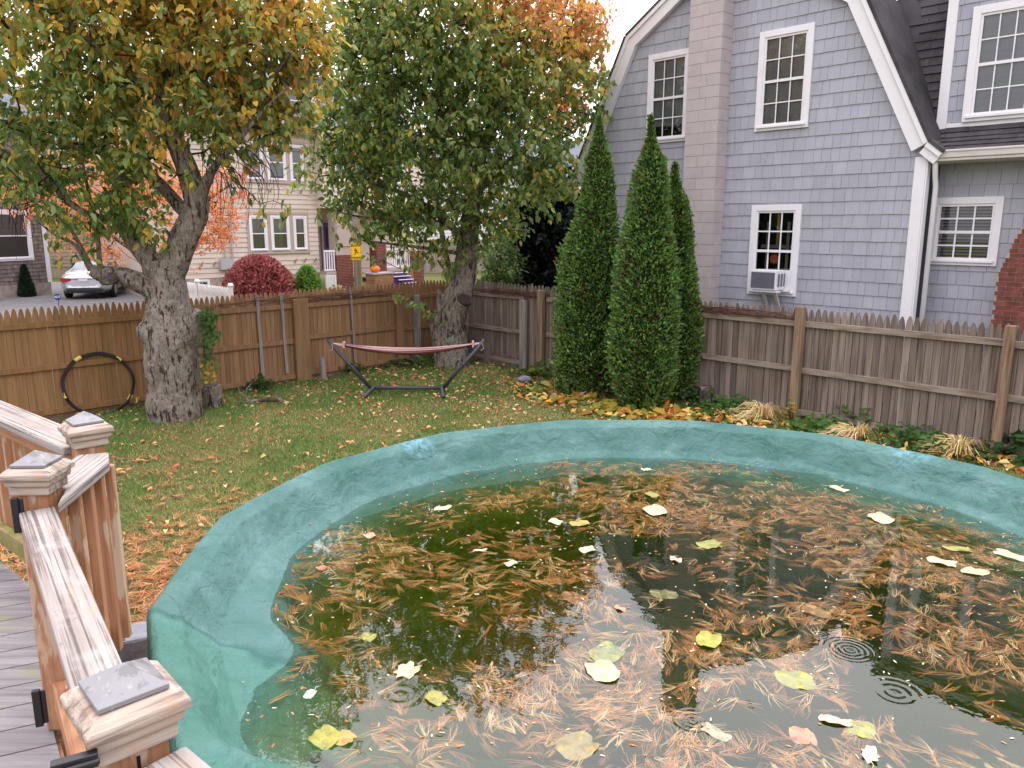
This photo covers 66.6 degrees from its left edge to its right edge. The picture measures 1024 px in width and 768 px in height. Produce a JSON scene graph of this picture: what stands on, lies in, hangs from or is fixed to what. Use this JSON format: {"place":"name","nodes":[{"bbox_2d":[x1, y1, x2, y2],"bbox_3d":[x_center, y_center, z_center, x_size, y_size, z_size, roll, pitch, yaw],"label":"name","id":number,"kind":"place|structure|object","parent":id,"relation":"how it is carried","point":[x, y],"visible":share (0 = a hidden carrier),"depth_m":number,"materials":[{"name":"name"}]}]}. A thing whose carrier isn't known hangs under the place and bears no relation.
{"place":"outdoors","nodes":[
{"label":"outdoors","id":0,"kind":"place"},
{"bbox_2d":[38,119,89,277],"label":"house","id":1,"kind":"structure","parent":0,"point":[56,272],"depth_m":43.70,"materials":[{"name":"beige"}]},
{"bbox_2d":[0,282,144,321],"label":"driveway","id":2,"kind":"structure","parent":0,"point":[44,301],"depth_m":29.55,"materials":[{"name":"asphalt"}]},
{"bbox_2d":[60,261,122,297],"bbox_3d":[-17.145,-4.422,32.346,1.830,1.413,4.580,-3,12,-14],"label":"parked car","id":3,"kind":"object","parent":2,"relation":"on","point":[75,278],"visible":0.59,"depth_m":30.30,"materials":[{"name":"silver metal"}]},
{"bbox_2d":[78,50,423,294],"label":"house","id":4,"kind":"structure","parent":0,"point":[297,241],"depth_m":32.30,"materials":[{"name":"white paint"}]},
{"bbox_2d":[244,141,263,179],"bbox_3d":[-10.227,-8.801,30.760,0.295,1.480,0.780,11,16,42],"label":"window","id":5,"kind":"structure","parent":4,"relation":"in","point":[259,152],"depth_m":30.86,"materials":[{"name":"white paint"}]},
{"bbox_2d":[249,215,268,251],"bbox_3d":[-10.170,-6.037,31.268,0.139,1.420,0.780,11,16,42],"label":"window","id":6,"kind":"structure","parent":4,"relation":"in","point":[258,237],"depth_m":31.31,"materials":[{"name":"white paint"}]},
{"bbox_2d":[265,142,286,181],"bbox_3d":[-9.559,-8.944,31.462,0.295,1.480,0.860,11,16,42],"label":"window","id":7,"kind":"structure","parent":4,"relation":"in","point":[282,164],"depth_m":31.52,"materials":[{"name":"white paint"}]},
{"bbox_2d":[270,215,290,250],"bbox_3d":[-9.502,-6.180,31.970,0.139,1.420,0.860,11,16,42],"label":"window","id":8,"kind":"structure","parent":4,"relation":"in","point":[280,239],"depth_m":32.02,"materials":[{"name":"white paint"}]},
{"bbox_2d":[289,144,303,181],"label":"window","id":9,"kind":"structure","parent":4,"relation":"in","point":[294,157],"depth_m":32.04,"materials":[{"name":"white paint"}]},
{"bbox_2d":[293,216,307,249],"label":"window","id":10,"kind":"structure","parent":4,"relation":"in","point":[299,222],"depth_m":32.69,"materials":[{"name":"white paint"}]},
{"bbox_2d":[320,220,328,268],"bbox_3d":[-8.258,-6.351,35.485,0.090,2.170,0.920,11,16,42],"label":"door","id":11,"kind":"structure","parent":4,"relation":"in","point":[324,229],"depth_m":35.21,"materials":[{"name":"purple paint"}]},
{"bbox_2d":[0,0,656,230],"label":"sky","id":12,"kind":"structure","parent":0,"point":[629,12],"materials":[{"name":"white"}]},
{"bbox_2d":[416,136,583,272],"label":"house","id":13,"kind":"structure","parent":0,"point":[576,150],"depth_m":48.31,"materials":[{"name":"white"}]},
{"bbox_2d":[0,231,1023,733],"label":"ground","id":14,"kind":"structure","parent":0,"point":[244,479],"depth_m":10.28,"materials":[{"name":"plant"}]},
{"bbox_2d":[0,88,51,297],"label":"house","id":15,"kind":"structure","parent":14,"relation":"on","point":[34,256],"depth_m":31.60,"materials":[{"name":"grey wood"}]},
{"bbox_2d":[0,209,34,261],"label":"window","id":16,"kind":"structure","parent":15,"relation":"in","point":[8,249],"depth_m":31.46,"materials":[{"name":"white paint"}]},
{"bbox_2d":[17,263,36,296],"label":"conifer shrub","id":17,"kind":"object","parent":14,"relation":"on","point":[26,287],"visible":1,"depth_m":31.33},
{"bbox_2d":[0,562,66,767],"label":"wooden deck","id":18,"kind":"structure","parent":14,"relation":"on","point":[25,742],"depth_m":2.77,"materials":[{"name":"grey wood"}]},
{"bbox_2d":[0,450,74,729],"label":"deck post","id":19,"kind":"object","parent":18,"relation":"on","point":[35,479],"visible":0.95,"depth_m":2.41,"materials":[{"name":"brown wood"}]},
{"bbox_2d":[10,497,121,755],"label":"deck gate","id":20,"kind":"structure","parent":19,"relation":"attached to","point":[85,645],"depth_m":1.86,"materials":[{"name":"brown wood"}]},
{"bbox_2d":[58,453,131,651],"bbox_3d":[-1.460,0.649,2.650,0.144,0.710,0.552,-2,12,-8],"label":"deck railing","id":21,"kind":"object","parent":19,"relation":"attached to","point":[89,503],"visible":0.59,"depth_m":2.71,"materials":[{"name":"brown wood"}]},
{"bbox_2d":[57,411,124,640],"bbox_3d":[-1.580,0.554,2.970,0.152,0.926,0.152,-11,16,-42],"label":"deck post","id":22,"kind":"object","parent":18,"relation":"on","point":[83,432],"visible":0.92,"depth_m":2.85,"materials":[{"name":"brown wood"}]},
{"bbox_2d":[0,400,72,560],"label":"deck railing","id":23,"kind":"object","parent":22,"relation":"attached to","point":[23,432],"visible":0.35,"depth_m":3.40,"materials":[{"name":"brown wood"}]},
{"bbox_2d":[50,657,191,767],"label":"deck post","id":24,"kind":"object","parent":18,"relation":"on","point":[129,714],"visible":1,"depth_m":1.20,"materials":[{"name":"brown wood"}]},
{"bbox_2d":[144,747,210,767],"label":"deck railing","id":25,"kind":"object","parent":24,"relation":"attached to","point":[184,757],"visible":1,"depth_m":1.20,"materials":[{"name":"brown wood"}]},
{"bbox_2d":[60,352,134,415],"bbox_3d":[-6.460,0.004,12.208,1.074,0.997,0.286,-11,16,-44],"label":"hoop","id":26,"kind":"object","parent":14,"relation":"on","point":[63,377],"visible":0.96,"depth_m":12.11,"materials":[{"name":"plastic"}]},
{"bbox_2d":[0,98,257,304],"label":"maple tree","id":27,"kind":"object","parent":14,"relation":"on","point":[220,233],"visible":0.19,"depth_m":20.92,"materials":[{"name":"orange plant"}]},
{"bbox_2d":[118,621,147,662],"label":"concrete block","id":28,"kind":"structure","parent":14,"relation":"on","point":[135,645],"depth_m":4.90,"materials":[{"name":"concrete"}]},
{"bbox_2d":[0,0,358,423],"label":"cherry tree","id":29,"kind":"object","parent":14,"relation":"on","point":[168,332],"visible":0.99,"depth_m":10.75,"materials":[{"name":"green plant"}]},
{"bbox_2d":[0,448,373,623],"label":"leaf litter","id":30,"kind":"object","parent":14,"relation":"on","point":[136,566],"visible":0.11,"depth_m":6.89,"materials":[{"name":"orange plant"}]},
{"bbox_2d":[187,279,233,302],"bbox_3d":[-10.005,-2.661,24.363,0.140,1.283,5.946,-11,16,-42],"label":"picket fence","id":31,"kind":"object","parent":14,"relation":"on","point":[197,290],"visible":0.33,"depth_m":23.41,"materials":[{"name":"white paint"}]},
{"bbox_2d":[201,384,222,408],"bbox_3d":[-4.840,0.230,12.575,0.344,0.429,0.346,0,12,0],"label":"tree stump","id":32,"kind":"object","parent":14,"relation":"on","point":[212,395],"visible":0.89,"depth_m":12.46,"materials":[{"name":"grey wood"}]},
{"bbox_2d":[0,280,449,419],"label":"wooden fence","id":33,"kind":"object","parent":14,"relation":"on","point":[281,341],"visible":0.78,"depth_m":13.78,"materials":[{"name":"brown wood"}]},
{"bbox_2d":[196,306,223,385],"bbox_3d":[-4.435,-0.547,11.512,0.498,1.230,0.336,4,12,20],"label":"climbing vine","id":34,"kind":"object","parent":33,"relation":"attached to","point":[206,317],"visible":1,"depth_m":11.49,"materials":[{"name":"green plant"}]},
{"bbox_2d":[211,289,392,307],"bbox_3d":[-3.839,-1.616,14.704,0.096,0.162,3.846,11,16,44],"label":"dry vine","id":35,"kind":"object","parent":33,"relation":"attached to","point":[332,298],"visible":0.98,"depth_m":14.86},
{"bbox_2d":[234,372,274,392],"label":"weed clump","id":36,"kind":"object","parent":14,"relation":"on","point":[261,385],"visible":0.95,"depth_m":14.02,"materials":[{"name":"green plant"}]},
{"bbox_2d":[221,253,296,300],"bbox_3d":[-8.870,-3.573,27.304,2.711,2.012,2.855,0,12,0],"label":"weeping maple shrub","id":37,"kind":"object","parent":14,"relation":"on","point":[258,274],"visible":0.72,"depth_m":26.57,"materials":[{"name":"plant"}]},
{"bbox_2d":[239,397,282,402],"bbox_3d":[-4.166,0.279,12.942,0.703,0.074,0.120,-4,12,-17],"label":"fallen limb","id":38,"kind":"object","parent":14,"relation":"on","point":[273,399],"visible":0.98,"depth_m":12.97,"materials":[{"name":"wood"}]},
{"bbox_2d":[294,265,323,295],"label":"round shrub","id":39,"kind":"object","parent":14,"relation":"on","point":[305,279],"visible":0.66,"depth_m":27.73,"materials":[{"name":"plant"}]},
{"bbox_2d":[320,357,326,379],"bbox_3d":[-3.619,-0.297,14.948,0.060,0.450,0.100,11,16,44],"label":"wooden stake","id":40,"kind":"object","parent":14,"relation":"on","point":[322,369],"visible":0.94,"depth_m":14.92,"materials":[{"name":"grey wood"}]},
{"bbox_2d":[347,68,362,288],"bbox_3d":[-5.614,-7.525,27.654,0.254,9.500,0.260,-10,15,-40],"label":"utility pole","id":41,"kind":"object","parent":14,"relation":"on","point":[355,223],"visible":0.13,"depth_m":28.18,"materials":[{"name":"grey wood"}]},
{"bbox_2d":[351,243,360,285],"bbox_3d":[-5.594,-3.824,28.175,0.370,2.500,0.056,0,12,-2],"label":"street sign","id":42,"kind":"object","parent":14,"relation":"on","point":[355,251],"visible":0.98,"depth_m":27.98,"materials":[{"name":"metal"}]},
{"bbox_2d":[339,363,375,373],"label":"weed clump","id":43,"kind":"object","parent":14,"relation":"on","point":[358,368],"visible":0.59,"depth_m":15.48,"materials":[{"name":"green plant"}]},
{"bbox_2d":[327,335,485,398],"bbox_3d":[-1.826,-0.345,13.594,2.754,1.025,0.934,0,12,0],"label":"hammock stand","id":44,"kind":"object","parent":14,"relation":"on","point":[442,387],"visible":1,"depth_m":13.56,"materials":[{"name":"grey metal"}]},
{"bbox_2d":[330,340,483,354],"bbox_3d":[-1.814,-0.628,13.497,2.658,0.248,0.256,0,12,0],"label":"hammock","id":45,"kind":"object","parent":44,"relation":"hanging from","point":[404,351],"visible":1,"depth_m":13.44,"materials":[{"name":"fabric"}]},
{"bbox_2d":[372,354,487,372],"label":"weed clump","id":46,"kind":"object","parent":14,"relation":"on","point":[406,363],"visible":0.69,"depth_m":16.16,"materials":[{"name":"green plant"}]},
{"bbox_2d":[283,0,620,368],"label":"cherry tree","id":47,"kind":"object","parent":14,"relation":"on","point":[465,64],"visible":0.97,"depth_m":14.67,"materials":[{"name":"green plant"}]},
{"bbox_2d":[476,218,536,288],"bbox_3d":[-0.258,-3.519,22.250,1.962,2.820,2.312,0,12,0],"label":"garden shrub","id":48,"kind":"object","parent":14,"relation":"on","point":[501,271],"visible":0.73,"depth_m":21.92,"materials":[{"name":"green plant"}]},
{"bbox_2d":[2,358,1012,609],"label":"fallen leaves","id":49,"kind":"object","parent":14,"relation":"on","point":[350,422],"visible":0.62,"depth_m":12.32,"materials":[{"name":"orange plant"}]},
{"bbox_2d":[507,360,553,380],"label":"hosta","id":50,"kind":"object","parent":14,"relation":"on","point":[538,372],"visible":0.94,"depth_m":15.20,"materials":[{"name":"green plant"}]},
{"bbox_2d":[495,159,580,291],"bbox_3d":[1.245,-4.460,23.634,4.085,5.052,3.871,0,12,0],"label":"dark conifer","id":51,"kind":"object","parent":14,"relation":"on","point":[541,244],"visible":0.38,"depth_m":22.50,"materials":[{"name":"black plant"}]},
{"bbox_2d":[517,378,564,395],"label":"hosta","id":52,"kind":"object","parent":14,"relation":"on","point":[543,386],"visible":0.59,"depth_m":13.68,"materials":[{"name":"yellow plant"}]},
{"bbox_2d":[534,67,590,152],"bbox_3d":[1.971,-8.185,33.034,2.927,10.118,3.542,6,13,25],"label":"orange maple","id":53,"kind":"object","parent":14,"relation":"on","point":[565,108],"visible":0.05,"depth_m":32.06,"materials":[{"name":"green plant"}]},
{"bbox_2d":[537,385,618,404],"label":"hosta","id":54,"kind":"object","parent":14,"relation":"on","point":[574,399],"visible":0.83,"depth_m":12.90,"materials":[{"name":"yellow plant"}]},
{"bbox_2d":[547,112,622,397],"bbox_3d":[1.288,-2.091,13.128,1.351,4.760,1.379,0,12,0],"label":"arborvitae","id":55,"kind":"object","parent":14,"relation":"on","point":[582,311],"visible":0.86,"depth_m":12.84,"materials":[{"name":"green plant"}]},
{"bbox_2d":[569,397,650,416],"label":"hosta","id":56,"kind":"object","parent":14,"relation":"on","point":[611,405],"visible":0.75,"depth_m":12.25,"materials":[{"name":"yellow plant"}]},
{"bbox_2d":[602,112,686,408],"bbox_3d":[2.081,-1.847,12.281,1.283,4.654,1.312,6,13,29],"label":"arborvitae","id":57,"kind":"object","parent":14,"relation":"on","point":[643,331],"visible":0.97,"depth_m":12.06,"materials":[{"name":"green plant"}]},
{"bbox_2d":[626,396,673,410],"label":"hosta","id":58,"kind":"object","parent":14,"relation":"on","point":[644,404],"visible":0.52,"depth_m":12.32,"materials":[{"name":"green plant"}]},
{"bbox_2d":[613,399,723,420],"bbox_3d":[2.466,0.446,11.969,1.538,0.384,1.470,5,13,24],"label":"hosta","id":59,"kind":"object","parent":14,"relation":"on","point":[676,409],"visible":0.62,"depth_m":11.89,"materials":[{"name":"yellow plant"}]},
{"bbox_2d":[669,160,704,398],"bbox_3d":[2.784,-1.645,12.798,0.821,3.918,0.802,0,12,0],"label":"arborvitae","id":60,"kind":"object","parent":14,"relation":"on","point":[691,332],"visible":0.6,"depth_m":12.64,"materials":[{"name":"green plant"}]},
{"bbox_2d":[667,386,716,403],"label":"weed clump","id":61,"kind":"object","parent":14,"relation":"on","point":[690,393],"visible":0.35,"depth_m":12.90,"materials":[{"name":"green plant"}]},
{"bbox_2d":[698,385,713,405],"bbox_3d":[3.203,0.204,12.867,0.274,0.363,0.271,0,12,0],"label":"tree stump","id":62,"kind":"object","parent":14,"relation":"on","point":[703,389],"visible":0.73,"depth_m":12.78,"materials":[{"name":"wood"}]},
{"bbox_2d":[672,388,779,421],"bbox_3d":[3.433,0.322,12.318,1.700,0.358,1.532,10,15,41],"label":"weed clump","id":63,"kind":"object","parent":14,"relation":"on","point":[715,406],"visible":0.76,"depth_m":12.22,"materials":[{"name":"green plant"}]},
{"bbox_2d":[467,281,1023,459],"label":"wooden fence","id":64,"kind":"object","parent":14,"relation":"on","point":[762,361],"visible":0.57,"depth_m":11.25,"materials":[{"name":"grey wood"}]},
{"bbox_2d":[474,287,549,297],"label":"dry vine","id":65,"kind":"object","parent":64,"relation":"attached to","point":[516,293],"visible":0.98,"depth_m":15.97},
{"bbox_2d":[695,305,794,319],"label":"dry vine","id":66,"kind":"object","parent":64,"relation":"attached to","point":[724,311],"visible":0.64,"depth_m":12.23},
{"bbox_2d":[729,400,793,422],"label":"dried daylily","id":67,"kind":"object","parent":14,"relation":"on","point":[764,413],"visible":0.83,"depth_m":11.61,"materials":[{"name":"plant"}]},
{"bbox_2d":[505,381,1023,472],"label":"bed leaf drift","id":68,"kind":"object","parent":14,"relation":"on","point":[687,411],"visible":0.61,"depth_m":11.69,"materials":[{"name":"plant"}]},
{"bbox_2d":[777,397,803,424],"bbox_3d":[4.121,0.405,11.484,0.352,0.427,0.312,0,12,0],"label":"sapling","id":69,"kind":"object","parent":14,"relation":"on","point":[789,412],"visible":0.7,"depth_m":11.49,"materials":[{"name":"orange plant"}]},
{"bbox_2d":[569,0,1023,422],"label":"house","id":70,"kind":"structure","parent":14,"relation":"on","point":[855,157],"depth_m":12.54,"materials":[{"name":"grey paint"}]},
{"bbox_2d":[646,48,688,142],"bbox_3d":[3.008,-5.402,14.734,0.295,1.620,0.950,-11,16,-43],"label":"window","id":71,"kind":"structure","parent":70,"relation":"in","point":[667,71],"depth_m":14.71,"materials":[{"name":"white paint"}]},
{"bbox_2d":[749,269,790,311],"bbox_3d":[4.476,-1.617,13.542,0.338,0.720,0.620,-11,16,-43],"label":"air conditioner","id":72,"kind":"object","parent":70,"relation":"attached to","point":[763,281],"visible":0.99,"depth_m":13.43,"materials":[{"name":"white plastic"}]},
{"bbox_2d":[747,204,802,296],"bbox_3d":[4.623,-2.336,13.639,0.295,1.550,0.920,-11,16,-43],"label":"window","id":73,"kind":"structure","parent":70,"relation":"in","point":[775,230],"depth_m":13.66,"materials":[{"name":"white paint"}]},
{"bbox_2d":[754,22,815,131],"bbox_3d":[4.610,-5.102,13.089,0.295,1.610,0.960,-11,16,-43],"label":"window","id":74,"kind":"structure","parent":70,"relation":"in","point":[785,60],"depth_m":13.05,"materials":[{"name":"white paint"}]},
{"bbox_2d":[930,196,1004,265],"bbox_3d":[6.894,-2.317,11.843,0.295,1.010,0.970,-11,16,-43],"label":"window","id":75,"kind":"structure","parent":70,"relation":"in","point":[967,230],"depth_m":11.80,"materials":[{"name":"white paint"}]},
{"bbox_2d":[961,0,1023,122],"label":"window","id":76,"kind":"structure","parent":70,"relation":"in","point":[994,85],"depth_m":11.26,"materials":[{"name":"white paint"}]},
{"bbox_2d":[771,409,859,440],"bbox_3d":[4.290,0.559,11.069,1.162,0.299,1.257,-5,12,-21],"label":"weed clump","id":77,"kind":"object","parent":14,"relation":"on","point":[820,425],"visible":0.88,"depth_m":11.02,"materials":[{"name":"green plant"}]},
{"bbox_2d":[821,403,871,427],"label":"weed clump","id":78,"kind":"object","parent":14,"relation":"on","point":[838,420],"visible":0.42,"depth_m":11.19,"materials":[{"name":"green plant"}]},
{"bbox_2d":[819,422,893,439],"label":"dried daylily","id":79,"kind":"object","parent":14,"relation":"on","point":[857,432],"visible":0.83,"depth_m":10.62,"materials":[{"name":"plant"}]},
{"bbox_2d":[843,421,989,457],"bbox_3d":[5.446,0.727,10.324,2.150,0.370,2.034,7,13,30],"label":"weed clump","id":80,"kind":"object","parent":14,"relation":"on","point":[924,436],"visible":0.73,"depth_m":10.26,"materials":[{"name":"green plant"}]},
{"bbox_2d":[915,433,1000,458],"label":"dried daylily","id":81,"kind":"object","parent":14,"relation":"on","point":[958,450],"visible":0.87,"depth_m":9.86,"materials":[{"name":"plant"}]},
{"bbox_2d":[931,418,1023,467],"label":"weed clump","id":82,"kind":"object","parent":14,"relation":"on","point":[1017,435],"visible":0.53,"depth_m":9.72,"materials":[{"name":"green plant"}]},
{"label":"water","id":83,"kind":"structure","parent":0,"visible":0},
{"bbox_2d":[308,723,340,749],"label":"floating leaf","id":84,"kind":"object","parent":83,"relation":"on","point":[321,738],"visible":1,"depth_m":3.02,"materials":[{"name":"plant"}]},
{"bbox_2d":[331,729,362,745],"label":"floating leaf","id":85,"kind":"object","parent":83,"relation":"on","point":[346,737],"visible":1,"depth_m":3.02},
{"bbox_2d":[393,659,426,678],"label":"floating leaf","id":86,"kind":"object","parent":83,"relation":"on","point":[408,670],"visible":1,"depth_m":3.47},
{"bbox_2d":[425,690,448,705],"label":"floating leaf","id":87,"kind":"object","parent":83,"relation":"on","point":[437,698],"visible":1,"depth_m":3.27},
{"bbox_2d":[551,591,587,603],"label":"floating leaf","id":88,"kind":"object","parent":83,"relation":"on","point":[573,597],"visible":1,"depth_m":4.17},
{"bbox_2d":[556,731,606,760],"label":"floating leaf","id":89,"kind":"object","parent":83,"relation":"on","point":[572,745],"visible":1,"depth_m":2.98,"materials":[{"name":"plant"}]},
{"bbox_2d":[146,420,1023,767],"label":"pool cover","id":90,"kind":"object","parent":83,"relation":"on","point":[224,648],"visible":0.84,"depth_m":4.80,"materials":[{"name":"plastic"}]},
{"bbox_2d":[583,655,619,681],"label":"floating leaf","id":91,"kind":"object","parent":83,"relation":"on","point":[603,670],"visible":1,"depth_m":3.47,"materials":[{"name":"plant"}]},
{"bbox_2d":[589,639,624,662],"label":"floating leaf","id":92,"kind":"object","parent":83,"relation":"on","point":[609,651],"visible":0.99,"depth_m":3.63,"materials":[{"name":"plant"}]},
{"bbox_2d":[268,459,1023,767],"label":"floating pine needles","id":93,"kind":"object","parent":83,"relation":"on","point":[600,717],"visible":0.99,"depth_m":3.91,"materials":[{"name":"plant"}]},
{"bbox_2d":[272,462,1022,757],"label":"floating bud scales","id":94,"kind":"object","parent":83,"relation":"on","point":[653,617],"visible":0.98,"depth_m":3.98,"materials":[{"name":"beige plant"}]},
{"bbox_2d":[642,504,666,514],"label":"floating leaf","id":95,"kind":"object","parent":83,"relation":"on","point":[654,509],"visible":1,"depth_m":5.43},
{"bbox_2d":[649,589,688,598],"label":"floating leaf","id":96,"kind":"object","parent":83,"relation":"on","point":[666,594],"visible":1,"depth_m":4.21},
{"bbox_2d":[696,627,721,647],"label":"floating leaf","id":97,"kind":"object","parent":83,"relation":"on","point":[708,638],"visible":1,"depth_m":3.73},
{"bbox_2d":[690,721,731,741],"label":"floating leaf","id":98,"kind":"object","parent":83,"relation":"on","point":[715,732],"visible":1,"depth_m":3.06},
{"bbox_2d":[696,539,729,548],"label":"floating leaf","id":99,"kind":"object","parent":83,"relation":"on","point":[709,544],"visible":1,"depth_m":4.84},
{"bbox_2d":[766,665,816,689],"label":"floating leaf","id":100,"kind":"object","parent":83,"relation":"on","point":[796,679],"visible":1,"depth_m":3.42,"materials":[{"name":"plant"}]},
{"bbox_2d":[789,726,820,751],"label":"floating leaf","id":101,"kind":"object","parent":83,"relation":"on","point":[806,736],"visible":1,"depth_m":3.04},
{"bbox_2d":[801,605,843,617],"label":"floating leaf","id":102,"kind":"object","parent":83,"relation":"on","point":[815,610],"visible":1,"depth_m":4.02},
{"bbox_2d":[818,714,863,726],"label":"floating leaf","id":103,"kind":"object","parent":83,"relation":"on","point":[834,719],"visible":1,"depth_m":3.12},
{"bbox_2d":[845,720,875,742],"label":"floating leaf","id":104,"kind":"object","parent":83,"relation":"on","point":[864,729],"visible":1,"depth_m":3.08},
{"bbox_2d":[861,745,879,767],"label":"floating leaf","id":105,"kind":"object","parent":83,"relation":"on","point":[869,754],"visible":1,"depth_m":2.92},
{"bbox_2d":[868,511,894,523],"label":"floating leaf","id":106,"kind":"object","parent":83,"relation":"on","point":[881,517],"visible":1,"depth_m":5.28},
{"bbox_2d":[927,556,967,566],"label":"floating leaf","id":107,"kind":"object","parent":83,"relation":"on","point":[934,559],"visible":1,"depth_m":4.59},
{"bbox_2d":[941,545,982,551],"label":"floating leaf","id":108,"kind":"object","parent":83,"relation":"on","point":[955,548],"visible":1,"depth_m":4.78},
{"bbox_2d":[960,566,993,575],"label":"floating leaf","id":109,"kind":"object","parent":83,"relation":"on","point":[972,570],"visible":1,"depth_m":4.47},
{"bbox_2d":[983,546,1023,561],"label":"floating leaf","id":110,"kind":"object","parent":83,"relation":"on","point":[1004,552],"visible":1,"depth_m":4.69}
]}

